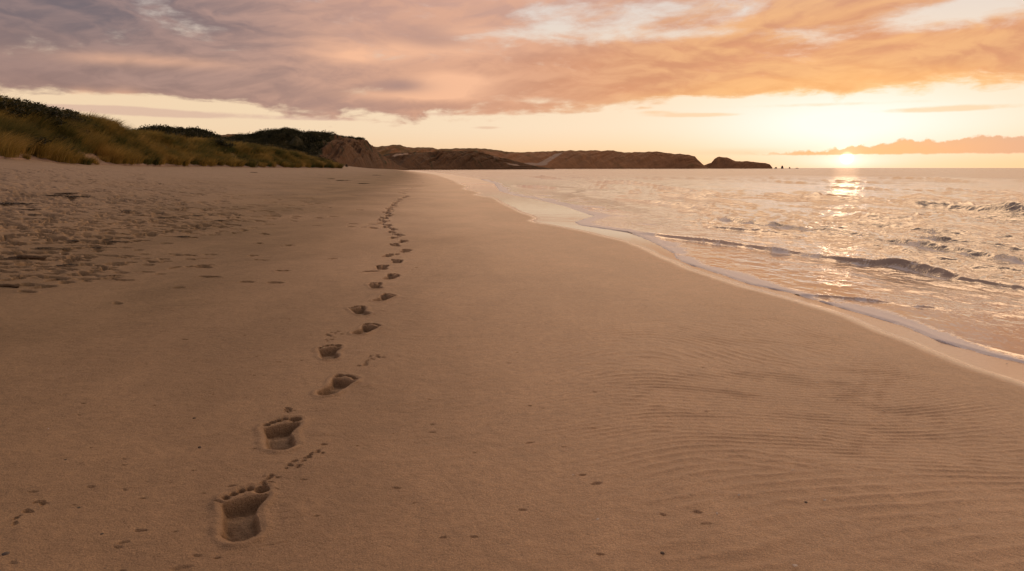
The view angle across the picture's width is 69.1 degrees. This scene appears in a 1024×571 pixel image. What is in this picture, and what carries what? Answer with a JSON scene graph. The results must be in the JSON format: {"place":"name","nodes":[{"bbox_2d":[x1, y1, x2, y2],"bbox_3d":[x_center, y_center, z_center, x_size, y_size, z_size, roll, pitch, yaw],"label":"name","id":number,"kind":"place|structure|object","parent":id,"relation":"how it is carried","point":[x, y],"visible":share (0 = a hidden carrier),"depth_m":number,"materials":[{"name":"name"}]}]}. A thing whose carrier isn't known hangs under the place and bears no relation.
{"place":"outdoors","nodes":[
{"label":"outdoors","id":0,"kind":"place"},
{"bbox_2d":[0,284,18,287],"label":"driftwood","id":1,"kind":"object","parent":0,"point":[9,285],"visible":1,"depth_m":4.85,"materials":[{"name":"brown wood"}]},
{"bbox_2d":[8,255,46,259],"bbox_3d":[-4.029,-0.233,6.175,0.307,0.045,0.073,-1,9,-5],"label":"driftwood","id":2,"kind":"object","parent":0,"point":[29,257],"visible":0.85,"depth_m":6.16,"materials":[{"name":"brown wood"}]},
{"bbox_2d":[0,142,327,167],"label":"dune","id":3,"kind":"structure","parent":0,"point":[21,156],"depth_m":41.11,"materials":[{"name":"beige sand"}]},
{"bbox_2d":[0,99,7,108],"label":"dune shrub","id":4,"kind":"object","parent":3,"relation":"on","point":[2,105],"visible":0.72,"depth_m":29.44,"materials":[{"name":"green plant"}]},
{"bbox_2d":[0,98,32,109],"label":"dune shrub","id":5,"kind":"object","parent":3,"relation":"on","point":[16,104],"visible":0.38,"depth_m":30.29,"materials":[{"name":"green plant"}]},
{"bbox_2d":[0,104,33,117],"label":"dune shrub","id":6,"kind":"object","parent":3,"relation":"on","point":[23,112],"visible":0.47,"depth_m":29.80,"materials":[{"name":"green plant"}]},
{"bbox_2d":[7,99,45,109],"bbox_3d":[-21.686,-7.494,31.520,3.453,0.931,2.674,-4,10,-22],"label":"dune shrub","id":7,"kind":"object","parent":3,"relation":"on","point":[35,105],"visible":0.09,"depth_m":31.73,"materials":[{"name":"green plant"}]},
{"bbox_2d":[5,133,51,145],"bbox_3d":[-18.354,-5.394,27.509,2.429,0.514,1.339,2,9,12],"label":"dune shrub","id":8,"kind":"object","parent":3,"relation":"on","point":[42,140],"visible":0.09,"depth_m":27.58,"materials":[{"name":"green plant"}]},
{"bbox_2d":[20,105,41,115],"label":"dune shrub","id":9,"kind":"object","parent":3,"relation":"on","point":[37,109],"visible":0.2,"depth_m":31.32,"materials":[{"name":"green plant"}]},
{"bbox_2d":[31,107,46,116],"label":"dune shrub","id":10,"kind":"object","parent":3,"relation":"on","point":[42,111],"visible":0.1,"depth_m":31.62,"materials":[{"name":"green plant"}]},
{"bbox_2d":[32,104,48,114],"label":"dune shrub","id":11,"kind":"object","parent":3,"relation":"on","point":[46,110],"visible":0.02,"depth_m":31.90,"materials":[{"name":"green plant"}]},
{"bbox_2d":[30,104,62,118],"bbox_3d":[-21.627,-7.613,32.289,3.711,0.785,2.045,-1,9,-4],"label":"dune shrub","id":12,"kind":"object","parent":3,"relation":"on","point":[54,111],"visible":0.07,"depth_m":32.79,"materials":[{"name":"green plant"}]},
{"bbox_2d":[33,143,62,157],"bbox_3d":[-17.523,-5.175,27.820,1.620,0.802,1.674,-3,9,-17],"label":"marram tussock","id":13,"kind":"object","parent":3,"relation":"on","point":[40,153],"visible":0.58,"depth_m":27.93,"materials":[{"name":"plant"}]},
{"bbox_2d":[46,118,66,126],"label":"dune shrub","id":14,"kind":"object","parent":3,"relation":"on","point":[57,123],"visible":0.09,"depth_m":32.97,"materials":[{"name":"green plant"}]},
{"bbox_2d":[37,142,80,160],"bbox_3d":[-17.632,-5.288,28.704,2.096,0.932,2.165,-3,9,-16],"label":"marram tussock","id":15,"kind":"object","parent":3,"relation":"on","point":[54,157],"visible":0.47,"depth_m":28.93,"materials":[{"name":"plant"}]},
{"bbox_2d":[46,141,80,162],"bbox_3d":[-17.935,-5.372,29.416,1.843,1.004,1.845,-2,9,-10],"label":"marram tussock","id":16,"kind":"object","parent":3,"relation":"on","point":[67,159],"visible":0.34,"depth_m":29.60,"materials":[{"name":"green plant"}]},
{"bbox_2d":[59,111,73,119],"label":"dune shrub","id":17,"kind":"object","parent":3,"relation":"on","point":[69,117],"visible":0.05,"depth_m":35.87,"materials":[{"name":"green plant"}]},
{"bbox_2d":[65,151,91,163],"bbox_3d":[-17.797,-5.297,30.226,1.862,0.681,1.922,-5,10,-27],"label":"marram tussock","id":18,"kind":"object","parent":3,"relation":"on","point":[73,160],"visible":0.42,"depth_m":30.33,"materials":[{"name":"green plant"}]},
{"bbox_2d":[72,115,85,122],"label":"dune shrub","id":19,"kind":"object","parent":3,"relation":"on","point":[78,118],"visible":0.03,"depth_m":38.28,"materials":[{"name":"green plant"}]},
{"bbox_2d":[66,149,94,162],"bbox_3d":[-18.416,-5.540,31.670,1.541,0.678,1.590,-4,10,-21],"label":"marram tussock","id":20,"kind":"object","parent":3,"relation":"on","point":[79,157],"visible":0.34,"depth_m":31.73,"materials":[{"name":"plant"}]},
{"bbox_2d":[71,134,94,147],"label":"marram tussock","id":21,"kind":"object","parent":3,"relation":"on","point":[82,139],"visible":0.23,"depth_m":34.61,"materials":[{"name":"green plant"}]},
{"bbox_2d":[76,153,96,164],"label":"marram tussock","id":22,"kind":"object","parent":3,"relation":"on","point":[85,162],"visible":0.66,"depth_m":32.06,"materials":[{"name":"green plant"}]},
{"bbox_2d":[85,156,99,162],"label":"marram tussock","id":23,"kind":"object","parent":3,"relation":"on","point":[94,161],"visible":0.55,"depth_m":33.23,"materials":[{"name":"plant"}]},
{"bbox_2d":[98,155,111,161],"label":"marram tussock","id":24,"kind":"object","parent":3,"relation":"on","point":[104,159],"visible":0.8,"depth_m":37.22,"materials":[{"name":"plant"}]},
{"bbox_2d":[106,153,128,163],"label":"marram tussock","id":25,"kind":"object","parent":3,"relation":"on","point":[116,159],"visible":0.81,"depth_m":38.32,"materials":[{"name":"green plant"}]},
{"bbox_2d":[116,150,133,163],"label":"marram tussock","id":26,"kind":"object","parent":3,"relation":"on","point":[124,161],"visible":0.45,"depth_m":39.44,"materials":[{"name":"green plant"}]},
{"bbox_2d":[128,150,144,164],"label":"marram tussock","id":27,"kind":"object","parent":3,"relation":"on","point":[133,160],"visible":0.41,"depth_m":40.90,"materials":[{"name":"green plant"}]},
{"bbox_2d":[132,153,151,163],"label":"marram tussock","id":28,"kind":"object","parent":3,"relation":"on","point":[140,160],"visible":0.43,"depth_m":43.25,"materials":[{"name":"green plant"}]},
{"bbox_2d":[139,153,157,164],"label":"marram tussock","id":29,"kind":"object","parent":3,"relation":"on","point":[148,161],"visible":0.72,"depth_m":45.57,"materials":[{"name":"plant"}]},
{"bbox_2d":[0,93,345,167],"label":"dune grass","id":30,"kind":"structure","parent":3,"relation":"on","point":[145,142],"depth_m":45.13,"materials":[{"name":"green plant"}]},
{"bbox_2d":[164,152,182,163],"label":"marram tussock","id":31,"kind":"object","parent":3,"relation":"on","point":[171,161],"visible":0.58,"depth_m":52.06,"materials":[{"name":"green plant"}]},
{"bbox_2d":[174,155,186,164],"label":"marram tussock","id":32,"kind":"object","parent":3,"relation":"on","point":[177,162],"visible":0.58,"depth_m":53.34,"materials":[{"name":"green plant"}]},
{"bbox_2d":[182,157,193,165],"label":"marram tussock","id":33,"kind":"object","parent":3,"relation":"on","point":[186,163],"visible":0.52,"depth_m":55.05,"materials":[{"name":"green plant"}]},
{"bbox_2d":[188,157,205,163],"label":"marram tussock","id":34,"kind":"object","parent":3,"relation":"on","point":[195,161],"visible":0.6,"depth_m":58.32,"materials":[{"name":"plant"}]},
{"bbox_2d":[207,157,221,165],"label":"marram tussock","id":35,"kind":"object","parent":3,"relation":"on","point":[211,163],"visible":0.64,"depth_m":62.50,"materials":[{"name":"green plant"}]},
{"bbox_2d":[208,138,225,142],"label":"dune shrub","id":36,"kind":"object","parent":3,"relation":"on","point":[221,141],"visible":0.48,"depth_m":73.55,"materials":[{"name":"green plant"}]},
{"bbox_2d":[219,158,229,165],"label":"marram tussock","id":37,"kind":"object","parent":3,"relation":"on","point":[222,164],"visible":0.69,"depth_m":66.00,"materials":[{"name":"green plant"}]},
{"bbox_2d":[217,142,235,147],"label":"dune shrub","id":38,"kind":"object","parent":3,"relation":"on","point":[226,144],"visible":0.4,"depth_m":74.03,"materials":[{"name":"green plant"}]},
{"bbox_2d":[257,161,267,166],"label":"marram tussock","id":39,"kind":"object","parent":3,"relation":"on","point":[262,165],"visible":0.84,"depth_m":77.82,"materials":[{"name":"plant"}]},
{"bbox_2d":[164,131,214,138],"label":"scrub hill","id":40,"kind":"structure","parent":0,"point":[185,135],"depth_m":107.49,"materials":[{"name":"green plant"}]},
{"bbox_2d":[131,124,365,162],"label":"scrub","id":41,"kind":"object","parent":40,"relation":"on","point":[255,137],"visible":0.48,"depth_m":161.84,"materials":[{"name":"green plant"}]},
{"bbox_2d":[258,130,407,169],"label":"cliff","id":42,"kind":"structure","parent":0,"point":[362,153],"depth_m":175.34,"materials":[{"name":"soil"}]},
{"bbox_2d":[221,134,708,168],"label":"headland","id":43,"kind":"structure","parent":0,"point":[591,159],"depth_m":745.96,"materials":[{"name":"stone"}]},
{"bbox_2d":[383,150,550,169],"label":"headland","id":44,"kind":"structure","parent":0,"point":[455,160],"depth_m":397.78,"materials":[{"name":"soil"}]},
{"bbox_2d":[0,158,1023,570],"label":"beach","id":45,"kind":"structure","parent":0,"point":[652,398],"depth_m":2.78,"materials":[{"name":"beige sand"}]},
{"bbox_2d":[0,202,33,204],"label":"seaweed clump","id":46,"kind":"object","parent":45,"relation":"on","point":[8,203],"visible":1,"depth_m":10.97,"materials":[{"name":"brown plant"}]},
{"bbox_2d":[0,136,40,157],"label":"marram tussock","id":47,"kind":"object","parent":45,"relation":"on","point":[7,152],"visible":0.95,"depth_m":24.31,"materials":[{"name":"green plant"}]},
{"bbox_2d":[22,152,32,158],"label":"marram tussock","id":48,"kind":"object","parent":45,"relation":"on","point":[27,157],"visible":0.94,"depth_m":25.98,"materials":[{"name":"green plant"}]},
{"bbox_2d":[35,247,54,248],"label":"seaweed clump","id":49,"kind":"object","parent":45,"relation":"on","point":[43,247],"visible":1,"depth_m":6.82,"materials":[{"name":"brown plant"}]},
{"bbox_2d":[198,156,209,165],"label":"marram tussock","id":50,"kind":"object","parent":45,"relation":"on","point":[204,161],"visible":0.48,"depth_m":60.13,"materials":[{"name":"green plant"}]},
{"bbox_2d":[225,157,240,166],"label":"marram tussock","id":51,"kind":"object","parent":45,"relation":"on","point":[233,164],"visible":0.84,"depth_m":68.44,"materials":[{"name":"green plant"}]},
{"bbox_2d":[222,487,267,541],"bbox_3d":[-0.656,0.574,1.816,0.109,0.049,0.296,-2,9,-14],"label":"footprint","id":52,"kind":"object","parent":45,"relation":"on","point":[240,521],"visible":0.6,"depth_m":1.82},
{"bbox_2d":[245,158,256,166],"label":"marram tussock","id":53,"kind":"object","parent":45,"relation":"on","point":[249,164],"visible":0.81,"depth_m":74.11,"materials":[{"name":"green plant"}]},
{"bbox_2d":[264,417,300,449],"bbox_3d":[-0.740,0.495,2.381,0.112,0.051,0.310,-2,9,-13],"label":"footprint","id":54,"kind":"object","parent":45,"relation":"on","point":[279,438],"visible":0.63,"depth_m":2.43},
{"bbox_2d":[319,345,340,358],"bbox_3d":[-0.843,0.328,3.431,0.096,0.048,0.277,-2,9,-11],"label":"footprint","id":55,"kind":"object","parent":45,"relation":"on","point":[325,354],"visible":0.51,"depth_m":3.49},
{"bbox_2d":[318,375,352,395],"bbox_3d":[-0.681,0.412,2.920,0.100,0.048,0.277,1,9,5],"label":"footprint","id":56,"kind":"object","parent":45,"relation":"on","point":[338,386],"visible":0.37,"depth_m":2.98},
{"bbox_2d":[352,306,367,314],"bbox_3d":[-0.914,0.172,4.452,0.095,0.049,0.278,-3,10,-19],"label":"footprint","id":57,"kind":"object","parent":45,"relation":"on","point":[362,313],"visible":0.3,"depth_m":4.51},
{"bbox_2d":[354,326,373,333],"bbox_3d":[-0.768,0.252,3.947,0.099,0.050,0.274,1,9,5],"label":"footprint","id":58,"kind":"object","parent":45,"relation":"on","point":[363,330],"visible":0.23,"depth_m":4.00},
{"bbox_2d":[412,168,1023,362],"bbox_3d":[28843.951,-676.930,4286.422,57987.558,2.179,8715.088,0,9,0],"label":"sea","id":59,"kind":"structure","parent":0,"point":[937,253],"depth_m":11.23,"materials":[{"name":"liquid"}]},
{"bbox_2d":[575,214,1007,359],"bbox_3d":[1.730,-0.399,8.310,0.713,0.029,13.434,-1,9,-4],"label":"foam","id":60,"kind":"object","parent":59,"relation":"on","point":[940,340],"visible":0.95,"depth_m":5.02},
{"bbox_2d":[705,157,771,168],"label":"island","id":61,"kind":"structure","parent":0,"point":[722,163],"depth_m":962.11,"materials":[{"name":"stone"}]}
]}

